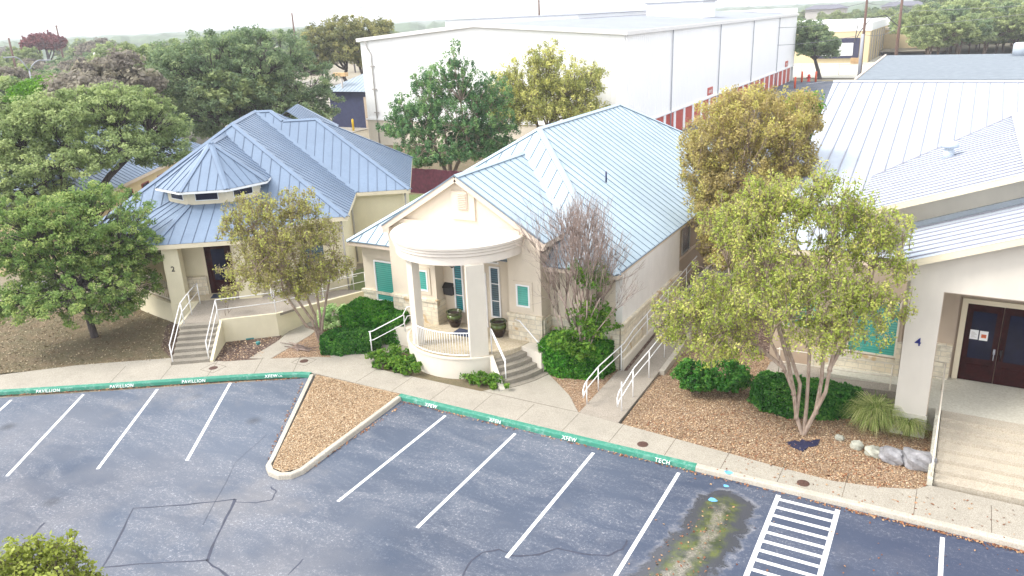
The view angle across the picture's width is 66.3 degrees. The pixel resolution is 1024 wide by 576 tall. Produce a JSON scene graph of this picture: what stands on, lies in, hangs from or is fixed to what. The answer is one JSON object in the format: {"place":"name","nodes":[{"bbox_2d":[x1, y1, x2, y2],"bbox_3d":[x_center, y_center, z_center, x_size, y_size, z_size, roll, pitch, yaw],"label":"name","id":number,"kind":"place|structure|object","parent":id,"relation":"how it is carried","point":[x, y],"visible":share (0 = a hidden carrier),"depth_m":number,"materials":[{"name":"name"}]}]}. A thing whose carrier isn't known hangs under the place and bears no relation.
{"place":"outdoors","nodes":[
{"label":"outdoors","id":0,"kind":"place"},
{"bbox_2d":[0,298,178,373],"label":"lawn","id":1,"kind":"structure","parent":0,"point":[65,357],"depth_m":34.43,"materials":[{"name":"plant"}]},
{"bbox_2d":[0,177,164,337],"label":"live oak","id":2,"kind":"object","parent":1,"relation":"on","point":[74,230],"visible":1,"depth_m":32.99,"materials":[{"name":"green plant"}]},
{"bbox_2d":[0,124,200,273],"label":"office building","id":3,"kind":"structure","parent":0,"point":[137,178],"depth_m":50.29,"materials":[{"name":"metal"}]},
{"bbox_2d":[153,80,368,144],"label":"side road","id":4,"kind":"structure","parent":0,"point":[199,140],"depth_m":102.05,"materials":[{"name":"asphalt"}]},
{"bbox_2d":[299,14,394,81],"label":"live oak","id":5,"kind":"object","parent":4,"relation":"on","point":[329,34],"visible":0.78,"depth_m":120.49,"materials":[{"name":"green plant"}]},
{"bbox_2d":[250,311,335,358],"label":"side path","id":6,"kind":"structure","parent":0,"point":[298,334],"depth_m":33.42,"materials":[{"name":"concrete"}]},
{"bbox_2d":[331,343,407,367],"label":"curved path","id":7,"kind":"structure","parent":0,"point":[358,358],"depth_m":31.54,"materials":[{"name":"concrete"}]},
{"bbox_2d":[350,194,423,290],"bbox_3d":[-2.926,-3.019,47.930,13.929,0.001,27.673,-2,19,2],"label":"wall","id":8,"kind":"structure","parent":0,"point":[359,278],"depth_m":41.49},
{"bbox_2d":[0,0,853,38],"label":"sky","id":9,"kind":"structure","parent":0,"point":[18,18],"materials":[{"name":"white"}]},
{"bbox_2d":[0,47,945,486],"bbox_3d":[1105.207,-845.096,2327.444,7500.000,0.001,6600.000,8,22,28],"label":"ground","id":10,"kind":"structure","parent":0,"point":[352,73],"depth_m":44.72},
{"bbox_2d":[0,74,21,111],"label":"tree","id":11,"kind":"object","parent":10,"relation":"on","point":[5,81],"visible":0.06,"depth_m":74.42,"materials":[{"name":"green plant"}]},
{"bbox_2d":[0,46,43,67],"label":"tree","id":12,"kind":"object","parent":10,"relation":"on","point":[26,52],"visible":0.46,"depth_m":194.19,"materials":[{"name":"green plant"}]},
{"bbox_2d":[0,66,45,91],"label":"tree","id":13,"kind":"object","parent":10,"relation":"on","point":[19,72],"visible":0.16,"depth_m":99.42,"materials":[{"name":"grey plant"}]},
{"bbox_2d":[2,73,56,105],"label":"shade tree","id":14,"kind":"object","parent":10,"relation":"on","point":[27,87],"visible":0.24,"depth_m":72.02,"materials":[{"name":"green plant"}]},
{"bbox_2d":[18,29,67,62],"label":"maple","id":15,"kind":"object","parent":10,"relation":"on","point":[48,41],"visible":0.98,"depth_m":239.20,"materials":[{"name":"red plant"}]},
{"bbox_2d":[73,37,115,55],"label":"tree","id":16,"kind":"object","parent":10,"relation":"on","point":[87,46],"visible":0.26,"depth_m":222.61,"materials":[{"name":"grey plant"}]},
{"bbox_2d":[0,80,196,227],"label":"live oak","id":17,"kind":"object","parent":10,"relation":"on","point":[25,161],"visible":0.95,"depth_m":43.27,"materials":[{"name":"green plant"}]},
{"bbox_2d":[38,47,168,128],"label":"tree","id":18,"kind":"object","parent":10,"relation":"on","point":[120,66],"visible":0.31,"depth_m":71.71,"materials":[{"name":"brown plant"}]},
{"bbox_2d":[85,41,145,61],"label":"tree","id":19,"kind":"object","parent":10,"relation":"on","point":[123,46],"visible":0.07,"depth_m":146.06,"materials":[{"name":"green plant"}]},
{"bbox_2d":[161,322,280,360],"bbox_3d":[-12.558,1.373,36.482,7.540,0.001,9.826,3,20,15],"label":"mulch bed","id":20,"kind":"object","parent":10,"relation":"on","point":[230,351],"visible":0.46,"depth_m":33.20,"materials":[{"name":"gravel"}]},
{"bbox_2d":[193,69,288,117],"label":"tree","id":21,"kind":"object","parent":10,"relation":"on","point":[245,88],"visible":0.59,"depth_m":76.98,"materials":[{"name":"green plant"}]},
{"bbox_2d":[144,23,345,139],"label":"live oak","id":22,"kind":"object","parent":10,"relation":"on","point":[237,45],"visible":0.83,"depth_m":78.40,"materials":[{"name":"green plant"}]},
{"bbox_2d":[93,104,413,364],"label":"office building","id":23,"kind":"structure","parent":10,"relation":"on","point":[359,183],"depth_m":37.70,"materials":[{"name":"beige paint"}]},
{"bbox_2d":[169,283,200,361],"bbox_3d":[-13.928,1.418,33.465,0.061,1.972,4.596,-4,19,-5],"label":"handrail","id":24,"kind":"object","parent":23,"relation":"on","point":[182,316],"visible":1,"depth_m":32.98,"materials":[{"name":"metal"}]},
{"bbox_2d":[200,245,237,293],"bbox_3d":[-13.620,-0.985,36.612,1.460,2.485,0.150,-4,19,-5],"label":"door","id":25,"kind":"structure","parent":23,"relation":"in","point":[213,255],"depth_m":36.50,"materials":[{"name":"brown wood"}]},
{"bbox_2d":[205,272,365,357],"bbox_3d":[-10.071,0.675,35.132,1.475,1.952,8.914,13,24,38],"label":"handrail","id":26,"kind":"object","parent":23,"relation":"on","point":[274,302],"visible":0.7,"depth_m":33.40,"materials":[{"name":"metal"}]},
{"bbox_2d":[271,321,341,358],"bbox_3d":[-7.389,2.138,33.598,3.246,0.001,5.239,4,20,19],"label":"gravel bed","id":27,"kind":"object","parent":10,"relation":"on","point":[311,340],"visible":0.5,"depth_m":32.40,"materials":[{"name":"gravel"}]},
{"bbox_2d":[212,186,355,341],"bbox_3d":[-9.313,-0.703,32.014,3.762,6.815,5.486,23,31,51],"label":"crepe myrtle","id":28,"kind":"object","parent":27,"relation":"on","point":[297,284],"visible":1,"depth_m":31.27,"materials":[{"name":"green plant"}]},
{"bbox_2d":[317,303,345,329],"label":"variegated shrub","id":29,"kind":"object","parent":27,"relation":"on","point":[330,321],"visible":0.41,"depth_m":34.23,"materials":[{"name":"green plant"}]},
{"bbox_2d":[330,74,367,127],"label":"navy building","id":30,"kind":"structure","parent":10,"relation":"on","point":[354,105],"depth_m":101.12,"materials":[{"name":"blue paint"}]},
{"bbox_2d":[376,353,490,390],"bbox_3d":[-2.335,2.811,31.084,7.500,0.001,4.250,8,22,28],"label":"mulch bed","id":31,"kind":"object","parent":10,"relation":"on","point":[464,383],"visible":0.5,"depth_m":29.26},
{"bbox_2d":[364,343,421,375],"bbox_3d":[-4.462,2.772,30.650,2.854,0.728,1.919,8,22,28],"label":"ground shrub","id":32,"kind":"object","parent":31,"relation":"on","point":[394,358],"visible":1,"depth_m":30.30,"materials":[{"name":"green plant"}]},
{"bbox_2d":[459,370,509,389],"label":"ground shrub","id":33,"kind":"object","parent":31,"relation":"on","point":[491,379],"visible":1,"depth_m":28.54,"materials":[{"name":"green plant"}]},
{"bbox_2d":[0,0,912,58],"bbox_3d":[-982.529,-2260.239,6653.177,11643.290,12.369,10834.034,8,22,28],"label":"wood","id":34,"kind":"object","parent":10,"relation":"on","point":[139,39],"visible":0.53,"depth_m":838.43,"materials":[{"name":"green plant"}]},
{"bbox_2d":[0,378,1023,575],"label":"parking lot","id":35,"kind":"structure","parent":10,"relation":"on","point":[57,482],"depth_m":22.06,"materials":[{"name":"asphalt"}]},
{"bbox_2d":[6,394,84,475],"bbox_3d":[-15.975,4.943,27.038,0.105,0.001,5.620,-4,19,-4],"label":"parking line","id":36,"kind":"object","parent":35,"relation":"on","point":[41,439],"visible":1,"depth_m":26.64,"materials":[{"name":"paint"}]},
{"bbox_2d":[0,529,107,575],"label":"young oak","id":37,"kind":"object","parent":35,"relation":"on","point":[26,562],"visible":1,"depth_m":12.50,"materials":[{"name":"green plant"}]},
{"bbox_2d":[96,389,157,468],"bbox_3d":[-13.243,4.763,27.203,0.105,0.001,5.620,-4,19,-4],"label":"parking line","id":38,"kind":"object","parent":35,"relation":"on","point":[124,432],"visible":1,"depth_m":26.85,"materials":[{"name":"paint"}]},
{"bbox_2d":[0,372,311,394],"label":"kerb","id":39,"kind":"structure","parent":35,"relation":"on","point":[160,382],"depth_m":30.18,"materials":[{"name":"green paint"}]},
{"bbox_2d":[185,383,230,460],"bbox_3d":[-10.555,4.551,27.465,0.105,0.001,5.620,-4,19,-4],"label":"parking line","id":40,"kind":"object","parent":35,"relation":"on","point":[206,425],"visible":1,"depth_m":27.09,"materials":[{"name":"paint"}]},
{"bbox_2d":[266,374,401,479],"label":"kerb","id":41,"kind":"structure","parent":35,"relation":"on","point":[327,451],"depth_m":25.51,"materials":[{"name":"concrete"}]},
{"bbox_2d":[272,374,399,471],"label":"gravel island","id":42,"kind":"structure","parent":35,"relation":"on","point":[384,401],"depth_m":26.89,"materials":[{"name":"gravel"}]},
{"bbox_2d":[274,376,398,468],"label":"gravel stones","id":43,"kind":"object","parent":42,"relation":"on","point":[332,411],"visible":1,"depth_m":27.01,"materials":[{"name":"gravel"}]},
{"bbox_2d":[337,415,445,501],"bbox_3d":[-3.624,5.229,24.618,0.105,0.001,5.550,8,22,28],"label":"parking line","id":44,"kind":"object","parent":35,"relation":"on","point":[387,461],"visible":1,"depth_m":24.30,"materials":[{"name":"paint"}]},
{"bbox_2d":[416,433,515,527],"bbox_3d":[-1.224,5.585,23.281,0.105,0.001,5.500,8,22,28],"label":"parking line","id":45,"kind":"object","parent":35,"relation":"on","point":[424,520],"visible":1,"depth_m":22.95,"materials":[{"name":"paint"}]},
{"bbox_2d":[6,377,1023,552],"bbox_3d":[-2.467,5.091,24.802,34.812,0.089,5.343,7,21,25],"label":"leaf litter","id":46,"kind":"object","parent":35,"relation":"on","point":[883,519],"visible":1,"depth_m":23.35,"materials":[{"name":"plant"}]},
{"bbox_2d":[462,540,627,575],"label":"crack seal","id":47,"kind":"object","parent":35,"relation":"on","point":[623,547],"visible":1,"depth_m":19.77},
{"bbox_2d":[398,394,696,470],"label":"kerb","id":48,"kind":"structure","parent":35,"relation":"on","point":[675,462],"depth_m":25.24,"materials":[{"name":"green paint"}]},
{"bbox_2d":[505,453,594,557],"bbox_3d":[1.188,5.934,21.965,0.105,0.001,5.500,8,22,28],"label":"parking line","id":49,"kind":"object","parent":35,"relation":"on","point":[530,528],"visible":1,"depth_m":21.60,"materials":[{"name":"paint"}]},
{"bbox_2d":[613,472,679,575],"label":"parking line","id":50,"kind":"object","parent":35,"relation":"on","point":[638,538],"visible":1,"depth_m":20.65,"materials":[{"name":"paint"}]},
{"bbox_2d":[743,495,779,575],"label":"parking line","id":51,"kind":"object","parent":35,"relation":"on","point":[761,538],"visible":1,"depth_m":20.06,"materials":[{"name":"paint"}]},
{"bbox_2d":[817,509,839,575],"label":"parking line","id":52,"kind":"object","parent":35,"relation":"on","point":[828,545],"visible":1,"depth_m":19.66,"materials":[{"name":"paint"}]},
{"bbox_2d":[695,463,1023,550],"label":"kerb","id":53,"kind":"structure","parent":35,"relation":"on","point":[897,515],"depth_m":20.81,"materials":[{"name":"concrete"}]},
{"bbox_2d":[346,103,754,389],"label":"office building","id":54,"kind":"structure","parent":10,"relation":"on","point":[463,223],"depth_m":31.00,"materials":[{"name":"beige paint"}]},
{"bbox_2d":[373,260,393,301],"bbox_3d":[-5.417,-0.269,33.879,1.200,1.860,0.080,8,22,28],"label":"window","id":55,"kind":"structure","parent":54,"relation":"in","point":[382,269],"depth_m":33.91,"materials":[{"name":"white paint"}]},
{"bbox_2d":[419,267,431,294],"bbox_3d":[-3.661,-0.304,32.016,0.800,1.160,0.080,8,22,28],"label":"window","id":56,"kind":"structure","parent":54,"relation":"in","point":[425,282],"depth_m":31.92,"materials":[{"name":"glass"}]},
{"bbox_2d":[414,323,470,357],"bbox_3d":[-2.704,2.010,29.327,2.480,0.994,0.356,8,22,27],"label":"porch railing","id":57,"kind":"object","parent":54,"relation":"on","point":[416,334],"visible":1,"depth_m":29.13,"materials":[{"name":"white paint"}]},
{"bbox_2d":[446,308,461,327],"bbox_3d":[-2.333,1.250,31.937,0.670,0.655,0.670,8,22,28],"label":"plant pot","id":58,"kind":"object","parent":54,"relation":"on","point":[454,316],"visible":1,"depth_m":31.75,"materials":[{"name":"ceramic"}]},
{"bbox_2d":[452,266,464,312],"bbox_3d":[-2.160,-0.044,31.912,0.460,2.150,0.080,8,22,28],"label":"window","id":59,"kind":"structure","parent":54,"relation":"in","point":[458,283],"depth_m":31.91,"materials":[{"name":"glass"}]},
{"bbox_2d":[489,266,501,317],"bbox_3d":[-0.653,0.174,31.090,0.460,2.150,0.080,8,22,28],"label":"window","id":60,"kind":"structure","parent":54,"relation":"in","point":[494,272],"depth_m":31.07,"materials":[{"name":"white paint"}]},
{"bbox_2d":[490,318,506,337],"bbox_3d":[-0.524,1.587,30.733,0.670,0.655,0.670,8,22,28],"label":"plant pot","id":61,"kind":"object","parent":54,"relation":"on","point":[498,326],"visible":0.95,"depth_m":30.54,"materials":[{"name":"ceramic"}]},
{"bbox_2d":[513,280,532,311],"bbox_3d":[0.424,0.305,29.794,0.820,1.160,0.080,8,22,28],"label":"window","id":62,"kind":"structure","parent":54,"relation":"in","point":[522,291],"depth_m":29.78,"materials":[{"name":"glass"}]},
{"bbox_2d":[681,223,690,255],"bbox_3d":[7.804,-2.227,35.240,0.080,1.300,1.150,8,22,28],"label":"window","id":63,"kind":"structure","parent":54,"relation":"in","point":[685,240],"depth_m":35.26,"materials":[{"name":"glass"}]},
{"bbox_2d":[356,0,798,146],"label":"storage warehouse","id":64,"kind":"structure","parent":10,"relation":"on","point":[669,63],"depth_m":83.34,"materials":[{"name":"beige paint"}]},
{"bbox_2d":[550,369,617,411],"bbox_3d":[2.112,3.473,28.572,2.800,0.001,4.000,8,22,28],"label":"mulch bed","id":65,"kind":"object","parent":10,"relation":"on","point":[573,388],"visible":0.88,"depth_m":28.23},
{"bbox_2d":[507,181,645,362],"bbox_3d":[2.220,-0.098,28.096,5.107,7.075,4.078,0,19,8],"label":"bare tree","id":66,"kind":"object","parent":65,"relation":"on","point":[588,323],"visible":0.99,"depth_m":27.86,"materials":[{"name":"grey plant"}]},
{"bbox_2d":[537,330,615,379],"bbox_3d":[2.345,2.502,29.308,2.837,1.471,1.761,8,22,28],"label":"hedge","id":67,"kind":"object","parent":65,"relation":"on","point":[562,363],"visible":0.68,"depth_m":28.82,"materials":[{"name":"green plant"}]},
{"bbox_2d":[385,145,782,198],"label":"yard","id":68,"kind":"structure","parent":10,"relation":"on","point":[469,163],"depth_m":72.31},
{"bbox_2d":[410,168,462,193],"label":"board fence","id":69,"kind":"object","parent":68,"relation":"on","point":[424,181],"visible":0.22,"depth_m":60.56,"materials":[{"name":"wood"}]},
{"bbox_2d":[375,37,521,170],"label":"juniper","id":70,"kind":"object","parent":68,"relation":"on","point":[476,130],"visible":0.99,"depth_m":62.04,"materials":[{"name":"green plant"}]},
{"bbox_2d":[480,37,611,128],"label":"elm","id":71,"kind":"object","parent":68,"relation":"on","point":[533,105],"visible":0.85,"depth_m":68.54,"materials":[{"name":"green plant"}]},
{"bbox_2d":[580,261,735,423],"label":"ramp","id":72,"kind":"structure","parent":10,"relation":"on","point":[602,403],"depth_m":28.09,"materials":[{"name":"concrete"}]},
{"bbox_2d":[583,256,696,403],"bbox_3d":[5.487,1.317,31.331,0.207,1.972,12.274,9,22,29],"label":"handrail","id":73,"kind":"object","parent":72,"relation":"on","point":[631,339],"visible":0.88,"depth_m":29.23,"materials":[{"name":"metal"}]},
{"bbox_2d":[617,292,695,410],"bbox_3d":[5.743,2.081,29.596,0.046,1.646,9.324,8,22,28],"label":"handrail","id":74,"kind":"object","parent":72,"relation":"on","point":[632,380],"visible":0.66,"depth_m":27.15,"materials":[{"name":"metal"}]},
{"bbox_2d":[659,268,741,375],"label":"ramp kerb","id":75,"kind":"structure","parent":10,"relation":"on","point":[667,365],"depth_m":30.00,"materials":[{"name":"concrete"}]},
{"bbox_2d":[681,81,832,163],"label":"side drive","id":76,"kind":"structure","parent":10,"relation":"on","point":[825,86],"depth_m":124.05,"materials":[{"name":"concrete"}]},
{"bbox_2d":[622,346,931,488],"bbox_3d":[8.849,3.962,26.294,9.420,0.001,7.820,8,22,28],"label":"gravel bed","id":77,"kind":"object","parent":10,"relation":"on","point":[650,404],"visible":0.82,"depth_m":24.68,"materials":[{"name":"gravel"}]},
{"bbox_2d":[669,357,715,391],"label":"shrub","id":78,"kind":"object","parent":77,"relation":"on","point":[690,379],"visible":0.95,"depth_m":26.91,"materials":[{"name":"green plant"}]},
{"bbox_2d":[708,358,753,392],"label":"shrub","id":79,"kind":"object","parent":77,"relation":"on","point":[733,379],"visible":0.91,"depth_m":26.75,"materials":[{"name":"green plant"}]},
{"bbox_2d":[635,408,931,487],"bbox_3d":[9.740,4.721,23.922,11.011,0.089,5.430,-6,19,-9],"label":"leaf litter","id":80,"kind":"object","parent":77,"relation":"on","point":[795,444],"visible":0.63,"depth_m":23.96,"materials":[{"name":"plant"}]},
{"bbox_2d":[648,159,919,435],"bbox_3d":[7.833,0.564,23.349,7.102,8.631,5.066,19,29,47],"label":"crepe myrtle","id":81,"kind":"object","parent":77,"relation":"on","point":[783,292],"visible":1,"depth_m":22.47,"materials":[{"name":"green plant"}]},
{"bbox_2d":[786,439,819,451],"bbox_3d":[9.006,4.757,23.931,1.073,0.025,0.624,-9,20,-18],"label":"fabric scrap","id":82,"kind":"object","parent":77,"relation":"on","point":[802,445],"visible":1,"depth_m":23.90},
{"bbox_2d":[746,369,863,420],"bbox_3d":[9.632,3.531,25.846,3.621,1.169,1.870,8,22,28],"label":"hedge","id":83,"kind":"object","parent":77,"relation":"on","point":[769,391],"visible":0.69,"depth_m":25.45,"materials":[{"name":"green plant"}]},
{"bbox_2d":[841,390,909,436],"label":"fountain grass","id":84,"kind":"object","parent":77,"relation":"on","point":[876,412],"depth_m":24.15,"materials":[{"name":"plant"}]},
{"bbox_2d":[878,445,903,465],"bbox_3d":[11.085,4.887,22.840,0.756,0.547,0.606,8,22,28],"label":"boulder","id":85,"kind":"object","parent":77,"relation":"on","point":[890,455],"visible":0.95,"depth_m":22.66,"materials":[{"name":"stone"}]},
{"bbox_2d":[885,416,932,439],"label":"fountain grass","id":86,"kind":"object","parent":77,"relation":"on","point":[908,426],"depth_m":23.75,"materials":[{"name":"plant"}]},
{"bbox_2d":[903,447,936,472],"bbox_3d":[11.672,4.960,22.535,0.956,0.643,0.758,8,22,28],"label":"boulder","id":87,"kind":"object","parent":77,"relation":"on","point":[916,460],"visible":0.87,"depth_m":22.29,"materials":[{"name":"stone"}]},
{"bbox_2d":[794,18,842,78],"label":"live oak","id":88,"kind":"object","parent":10,"relation":"on","point":[809,34],"visible":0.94,"depth_m":135.41,"materials":[{"name":"green plant"}]},
{"bbox_2d":[857,0,867,75],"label":"utility pole","id":89,"kind":"object","parent":10,"relation":"on","point":[860,62],"visible":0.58,"depth_m":130.54,"materials":[{"name":"brown wood"}]},
{"bbox_2d":[793,54,945,77],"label":"apron","id":90,"kind":"object","parent":10,"relation":"on","point":[832,71],"depth_m":155.22,"materials":[{"name":"concrete"}]},
{"bbox_2d":[900,5,984,54],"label":"hill oak","id":91,"kind":"object","parent":90,"relation":"on","point":[935,34],"visible":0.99,"depth_m":147.37,"materials":[{"name":"green plant"}]},
{"bbox_2d":[794,18,945,62],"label":"dock building","id":92,"kind":"structure","parent":10,"relation":"on","point":[874,46],"depth_m":171.91,"materials":[{"name":"beige paint"}]},
{"bbox_2d":[766,80,1023,505],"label":"office building","id":93,"kind":"structure","parent":10,"relation":"on","point":[942,161],"depth_m":25.23,"materials":[{"name":"beige paint"}]},
{"bbox_2d":[777,347,894,389],"bbox_3d":[10.692,2.815,26.180,3.651,1.322,0.046,8,22,28],"label":"handrail","id":94,"kind":"object","parent":93,"relation":"on","point":[892,364],"visible":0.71,"depth_m":25.70,"materials":[{"name":"metal"}]},
{"bbox_2d":[846,301,902,357],"bbox_3d":[12.113,1.298,26.278,1.550,2.000,0.080,8,22,28],"label":"window","id":95,"kind":"structure","parent":93,"relation":"in","point":[890,352],"depth_m":26.30,"materials":[{"name":"glass"}]},
{"bbox_2d":[930,360,945,476],"bbox_3d":[12.493,3.817,23.401,0.485,1.702,4.627,8,22,28],"label":"handrail","id":96,"kind":"object","parent":93,"relation":"on","point":[942,385],"visible":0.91,"depth_m":22.75,"materials":[{"name":"metal"}]},
{"bbox_2d":[957,303,1004,383],"bbox_3d":[15.083,1.802,25.252,0.985,2.630,0.174,8,22,28],"label":"door","id":97,"kind":"structure","parent":93,"relation":"in","point":[977,357],"depth_m":25.25,"materials":[{"name":"brown wood"}]},
{"bbox_2d":[992,308,1023,388],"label":"door","id":98,"kind":"structure","parent":93,"relation":"in","point":[1009,367],"depth_m":24.87,"materials":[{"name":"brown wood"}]},
{"bbox_2d":[0,357,1023,540],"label":"sidewalk","id":99,"kind":"structure","parent":0,"point":[596,428],"depth_m":26.05,"materials":[{"name":"concrete"}]},
{"bbox_2d":[117,355,991,532],"bbox_3d":[-0.444,4.276,26.498,32.118,0.003,4.542,5,21,21],"label":"pavement joint","id":100,"kind":"object","parent":99,"relation":"on","point":[612,437],"visible":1,"depth_m":26.11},
{"bbox_2d":[482,375,577,411],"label":"porch path","id":101,"kind":"structure","parent":0,"point":[549,390],"depth_m":27.89,"materials":[{"name":"concrete"}]},
{"bbox_2d":[692,217,774,355],"bbox_3d":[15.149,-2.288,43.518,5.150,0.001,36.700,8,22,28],"label":"wall","id":102,"kind":"structure","parent":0,"point":[762,343],"depth_m":32.12,"materials":[{"name":"paint"}]},
{"bbox_2d":[675,80,828,290],"bbox_3d":[10.041,-3.698,33.419,5.592,9.921,5.141,-14,22,-30],"label":"crepe myrtle","id":103,"kind":"object","parent":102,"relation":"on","point":[792,130],"visible":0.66,"depth_m":31.87,"materials":[{"name":"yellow plant"}]},
{"bbox_2d":[804,4,849,19],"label":"hilltop house","id":104,"kind":"structure","parent":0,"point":[815,9],"depth_m":357.21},
{"bbox_2d":[854,42,1023,79],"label":"roof","id":105,"kind":"structure","parent":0,"point":[957,67],"depth_m":89.20,"materials":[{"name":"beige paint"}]},
{"bbox_2d":[880,43,1012,51],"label":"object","id":106,"kind":"structure","parent":0,"point":[990,46],"depth_m":184.34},
{"bbox_2d":[946,49,1011,54],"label":"hill foot","id":107,"kind":"object","parent":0,"point":[1006,51],"depth_m":174.83},
{"bbox_2d":[911,4,999,53],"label":"hill oak","id":108,"kind":"object","parent":107,"relation":"on","point":[985,29],"visible":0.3,"depth_m":150.36,"materials":[{"name":"green plant"}]},
{"bbox_2d":[966,1,1023,53],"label":"hill oak","id":109,"kind":"object","parent":107,"relation":"on","point":[1008,27],"visible":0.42,"depth_m":154.58,"materials":[{"name":"green plant"}]},
{"bbox_2d":[1008,2,1023,41],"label":"hill oak","id":110,"kind":"object","parent":107,"relation":"on","point":[1019,10],"visible":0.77,"depth_m":151.34,"materials":[{"name":"green plant"}]},
{"label":"mulch bed","id":111,"kind":"structure","parent":0,"visible":0},
{"bbox_2d":[319,326,382,356],"bbox_3d":[-6.670,2.122,32.257,2.647,1.006,1.526,-4,19,-5],"label":"hedge","id":112,"kind":"object","parent":111,"relation":"on","point":[341,341],"visible":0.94,"depth_m":31.83,"materials":[{"name":"green plant"}]},
{"bbox_2d":[338,296,409,344],"bbox_3d":[-5.855,1.438,33.433,3.578,1.487,2.399,8,22,28],"label":"hedge","id":113,"kind":"object","parent":111,"relation":"on","point":[365,312],"visible":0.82,"depth_m":32.63,"materials":[{"name":"green plant"}]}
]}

